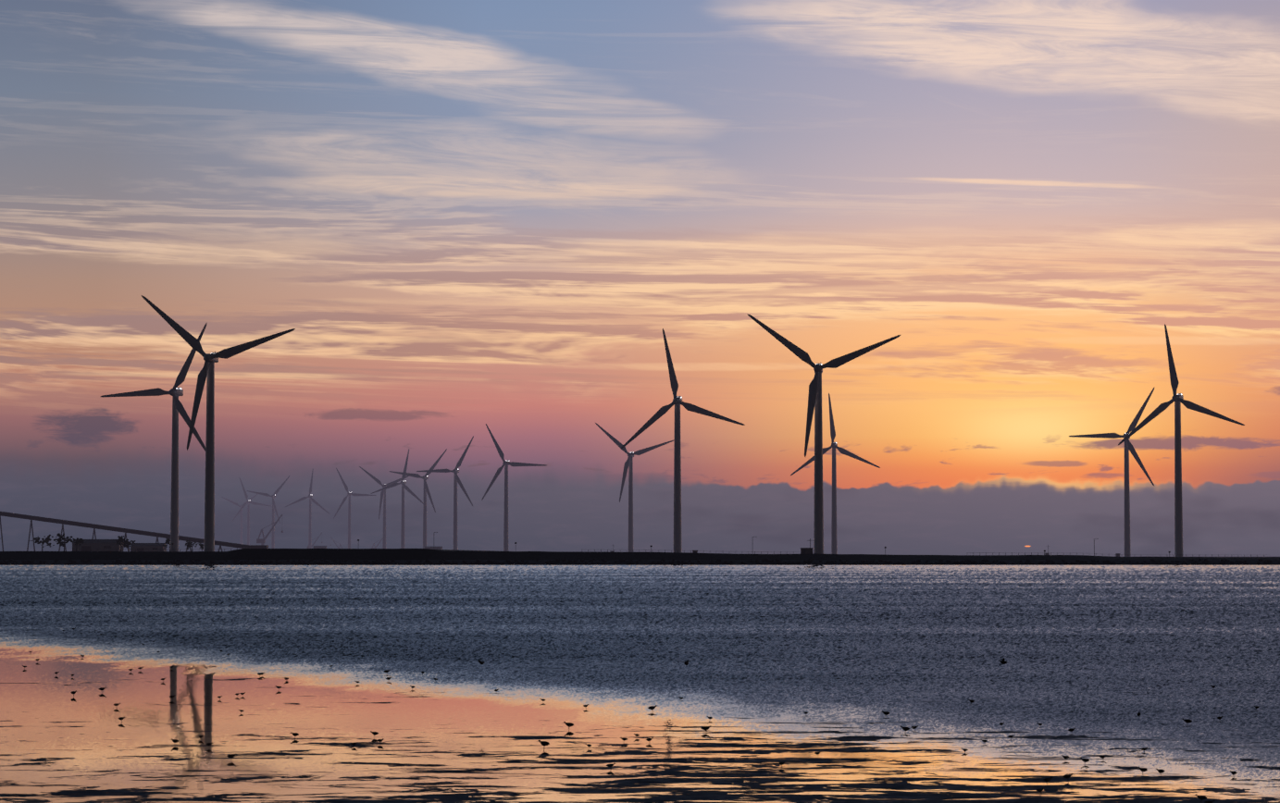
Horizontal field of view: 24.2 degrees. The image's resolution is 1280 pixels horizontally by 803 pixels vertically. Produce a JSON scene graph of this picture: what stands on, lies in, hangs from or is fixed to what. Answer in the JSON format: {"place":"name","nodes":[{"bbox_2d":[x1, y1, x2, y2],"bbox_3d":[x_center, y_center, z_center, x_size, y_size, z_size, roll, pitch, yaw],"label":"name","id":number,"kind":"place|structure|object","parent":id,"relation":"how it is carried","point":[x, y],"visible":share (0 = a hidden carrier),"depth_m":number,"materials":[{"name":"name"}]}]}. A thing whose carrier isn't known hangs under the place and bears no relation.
{"place":"outdoors","nodes":[
{"label":"outdoors","id":0,"kind":"place"},
{"bbox_2d":[0,602,1279,802],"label":"mudflat","id":1,"kind":"structure","parent":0,"point":[459,730],"depth_m":71.63,"materials":[{"name":"brown"}]},
{"bbox_2d":[226,753,238,758],"bbox_3d":[-7.932,6.923,58.158,0.223,0.140,0.072,1,-3,-16],"label":"bird","id":2,"kind":"object","parent":1,"relation":"on","point":[230,755],"visible":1,"depth_m":58.13},
{"bbox_2d":[538,740,549,749],"bbox_3d":[-1.995,7.068,61.502,0.314,0.197,0.101,-2,-3,27],"label":"bird","id":3,"kind":"object","parent":1,"relation":"on","point":[544,743],"visible":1,"depth_m":61.45},
{"bbox_2d":[561,721,573,729],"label":"bird","id":4,"kind":"object","parent":1,"relation":"on","point":[569,725],"visible":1,"depth_m":68.55},
{"bbox_2d":[647,705,658,712],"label":"bird","id":5,"kind":"object","parent":1,"relation":"on","point":[652,707],"visible":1,"depth_m":76.08},
{"bbox_2d":[700,725,713,733],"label":"bird","id":6,"kind":"object","parent":1,"relation":"on","point":[705,728],"visible":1,"depth_m":67.18},
{"bbox_2d":[899,726,909,733],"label":"bird","id":7,"kind":"object","parent":1,"relation":"on","point":[905,728],"visible":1,"depth_m":66.94},
{"bbox_2d":[1043,776,1053,784],"bbox_3d":[7.115,6.605,52.022,0.222,0.139,0.072,2,-3,-31],"label":"bird","id":8,"kind":"object","parent":1,"relation":"on","point":[1047,780],"visible":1,"depth_m":51.98},
{"bbox_2d":[1062,773,1072,781],"bbox_3d":[7.579,6.645,52.803,0.224,0.140,0.072,1,-3,-12],"label":"bird","id":9,"kind":"object","parent":1,"relation":"on","point":[1067,776],"visible":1,"depth_m":52.78},
{"bbox_2d":[1137,767,1147,773],"bbox_3d":[9.147,6.730,54.433,0.223,0.140,0.072,-1,-3,26],"label":"bird","id":10,"kind":"object","parent":1,"relation":"on","point":[1142,770],"visible":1,"depth_m":54.40},
{"bbox_2d":[1195,795,1206,802],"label":"bird","id":11,"kind":"object","parent":1,"relation":"on","point":[1201,798],"visible":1,"depth_m":48.18},
{"bbox_2d":[0,565,1279,679],"bbox_3d":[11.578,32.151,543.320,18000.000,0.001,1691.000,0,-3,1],"label":"sea water","id":12,"kind":"structure","parent":0,"point":[1216,620],"depth_m":255.99,"materials":[{"name":"blue liquid"}]},
{"bbox_2d":[997,658,1006,664],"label":"bird","id":13,"kind":"object","parent":12,"relation":"on","point":[1002,662],"visible":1,"depth_m":69.65},
{"bbox_2d":[0,548,1279,565],"bbox_3d":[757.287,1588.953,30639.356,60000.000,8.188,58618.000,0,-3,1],"label":"land strip","id":14,"kind":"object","parent":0,"point":[414,556],"depth_m":1394.94,"materials":[{"name":"stone"}]},
{"bbox_2d":[33,534,54,551],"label":"tree","id":15,"kind":"object","parent":14,"relation":"on","point":[47,540],"visible":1,"depth_m":1894.39,"materials":[{"name":"brown plant"}]},
{"bbox_2d":[53,533,75,551],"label":"tree","id":16,"kind":"object","parent":14,"relation":"on","point":[59,541],"visible":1,"depth_m":1755.28,"materials":[{"name":"brown plant"}]},
{"bbox_2d":[74,537,84,551],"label":"tree","id":17,"kind":"object","parent":14,"relation":"on","point":[79,541],"visible":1,"depth_m":1775.46,"materials":[{"name":"brown plant"}]},
{"bbox_2d":[72,539,124,551],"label":"shed","id":18,"kind":"structure","parent":14,"relation":"on","point":[102,545],"depth_m":1898.86,"materials":[{"name":"grey concrete"}]},
{"bbox_2d":[116,535,129,551],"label":"tree","id":19,"kind":"object","parent":14,"relation":"on","point":[121,540],"visible":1,"depth_m":1793.52,"materials":[{"name":"brown plant"}]},
{"bbox_2d":[123,540,135,548],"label":"tree","id":20,"kind":"object","parent":14,"relation":"on","point":[130,542],"visible":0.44,"depth_m":1814.38,"materials":[{"name":"brown plant"}]},
{"bbox_2d":[0,511,268,551],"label":"conveyor gallery","id":21,"kind":"object","parent":14,"relation":"on","point":[107,528],"visible":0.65,"depth_m":2306.32,"materials":[{"name":"grey metal"}]},
{"bbox_2d":[130,543,166,551],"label":"shed","id":22,"kind":"structure","parent":14,"relation":"on","point":[151,547],"depth_m":1999.39,"materials":[{"name":"grey concrete"}]},
{"bbox_2d":[100,323,206,551],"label":"wind turbine","id":23,"kind":"object","parent":14,"relation":"on","point":[175,391],"visible":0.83,"depth_m":1751.70,"materials":[{"name":"white paint"}]},
{"bbox_2d":[162,537,170,551],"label":"tree","id":24,"kind":"object","parent":14,"relation":"on","point":[167,540],"visible":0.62,"depth_m":1831.41,"materials":[{"name":"brown plant"}]},
{"bbox_2d":[185,540,197,551],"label":"tree","id":25,"kind":"object","parent":14,"relation":"on","point":[187,544],"visible":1,"depth_m":1854.39,"materials":[{"name":"brown plant"}]},
{"bbox_2d":[197,541,204,551],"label":"tree","id":26,"kind":"object","parent":14,"relation":"on","point":[201,545],"visible":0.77,"depth_m":1871.91,"materials":[{"name":"brown plant"}]},
{"bbox_2d":[141,295,295,551],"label":"wind turbine","id":27,"kind":"object","parent":14,"relation":"on","point":[207,370],"visible":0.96,"depth_m":1448.32,"materials":[{"name":"white paint"}]},
{"bbox_2d":[221,494,257,549],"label":"wind turbine","id":28,"kind":"object","parent":14,"relation":"on","point":[241,515],"visible":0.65,"depth_m":5783.90,"materials":[{"name":"white paint"}]},
{"bbox_2d":[232,478,270,545],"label":"wind turbine","id":29,"kind":"object","parent":14,"relation":"on","point":[249,502],"visible":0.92,"depth_m":5253.24,"materials":[{"name":"white paint"}]},
{"bbox_2d":[246,475,289,548],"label":"wind turbine","id":30,"kind":"object","parent":14,"relation":"on","point":[274,508],"visible":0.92,"depth_m":4808.65,"materials":[{"name":"white paint"}]},
{"bbox_2d":[256,514,283,545],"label":"harbour crane","id":31,"kind":"object","parent":14,"relation":"on","point":[262,541],"visible":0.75,"depth_m":4509.10,"materials":[{"name":"grey paint"}]},
{"bbox_2d":[285,469,330,548],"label":"wind turbine","id":32,"kind":"object","parent":14,"relation":"on","point":[310,497],"visible":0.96,"depth_m":4807.54,"materials":[{"name":"white paint"}]},
{"bbox_2d":[313,546,326,548],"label":"shed","id":33,"kind":"structure","parent":14,"relation":"on","point":[319,547],"depth_m":3799.70,"materials":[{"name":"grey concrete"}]},
{"bbox_2d":[333,468,376,548],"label":"wind turbine","id":34,"kind":"object","parent":14,"relation":"on","point":[349,511],"visible":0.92,"depth_m":4605.17,"materials":[{"name":"white paint"}]},
{"bbox_2d":[371,537,383,548],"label":"harbour crane","id":35,"kind":"object","parent":14,"relation":"on","point":[377,545],"visible":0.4,"depth_m":5405.69,"materials":[{"name":"grey paint"}]},
{"bbox_2d":[359,466,408,548],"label":"wind turbine","id":36,"kind":"object","parent":14,"relation":"on","point":[382,492],"visible":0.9,"depth_m":4112.06,"materials":[{"name":"white paint"}]},
{"bbox_2d":[370,448,422,548],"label":"wind turbine","id":37,"kind":"object","parent":14,"relation":"on","point":[403,486],"visible":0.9,"depth_m":3908.38,"materials":[{"name":"white paint"}]},
{"bbox_2d":[389,448,447,548],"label":"wind turbine","id":38,"kind":"object","parent":14,"relation":"on","point":[425,478],"visible":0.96,"depth_m":3656.81,"materials":[{"name":"white paint"}]},
{"bbox_2d":[424,546,442,549],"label":"shed","id":39,"kind":"structure","parent":14,"relation":"on","point":[435,548],"depth_m":3295.58,"materials":[{"name":"grey concrete"}]},
{"bbox_2d":[416,435,473,549],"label":"wind turbine","id":40,"kind":"object","parent":14,"relation":"on","point":[456,478],"visible":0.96,"depth_m":3378.54,"materials":[{"name":"white paint"}]},
{"bbox_2d":[481,423,546,551],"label":"wind turbine","id":41,"kind":"object","parent":14,"relation":"on","point":[506,464],"visible":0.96,"depth_m":3082.41,"materials":[{"name":"white paint"}]},
{"bbox_2d":[595,422,674,552],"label":"wind turbine","id":42,"kind":"object","parent":14,"relation":"on","point":[628,464],"visible":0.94,"depth_m":2833.43,"materials":[{"name":"white paint"}]},
{"bbox_2d":[0,559,1271,565],"bbox_3d":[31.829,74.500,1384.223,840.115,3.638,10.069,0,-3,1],"label":"dyke rocks","id":43,"kind":"object","parent":14,"relation":"on","point":[430,563],"visible":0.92,"depth_m":1384.62,"materials":[{"name":"stone"}]},
{"bbox_2d":[84,532,1264,557],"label":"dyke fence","id":44,"kind":"object","parent":14,"relation":"on","point":[751,552],"visible":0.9,"depth_m":1397.87,"materials":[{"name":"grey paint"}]},
{"bbox_2d":[621,328,745,552],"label":"wind turbine","id":45,"kind":"object","parent":14,"relation":"on","point":[677,402],"visible":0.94,"depth_m":1848.51,"materials":[{"name":"white paint"}]},
{"bbox_2d":[800,538,813,554],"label":"building","id":46,"kind":"structure","parent":14,"relation":"on","point":[805,551],"depth_m":1493.88,"materials":[{"name":"grey concrete"}]},
{"bbox_2d":[746,313,900,554],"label":"wind turbine","id":47,"kind":"object","parent":14,"relation":"on","point":[814,400],"visible":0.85,"depth_m":1530.05,"materials":[{"name":"white paint"}]},
{"bbox_2d":[790,393,880,554],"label":"wind turbine","id":48,"kind":"object","parent":14,"relation":"on","point":[834,541],"visible":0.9,"depth_m":2591.62,"materials":[{"name":"white paint"}]},
{"bbox_2d":[1068,387,1154,557],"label":"wind turbine","id":49,"kind":"object","parent":14,"relation":"on","point":[1128,446],"visible":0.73,"depth_m":2396.23,"materials":[{"name":"white paint"}]},
{"bbox_2d":[1118,323,1244,557],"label":"wind turbine","id":50,"kind":"object","parent":14,"relation":"on","point":[1177,399],"visible":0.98,"depth_m":1816.24,"materials":[{"name":"white paint"}]},
{"bbox_2d":[0,0,1279,556],"label":"sky","id":51,"kind":"structure","parent":0,"point":[463,217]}
]}

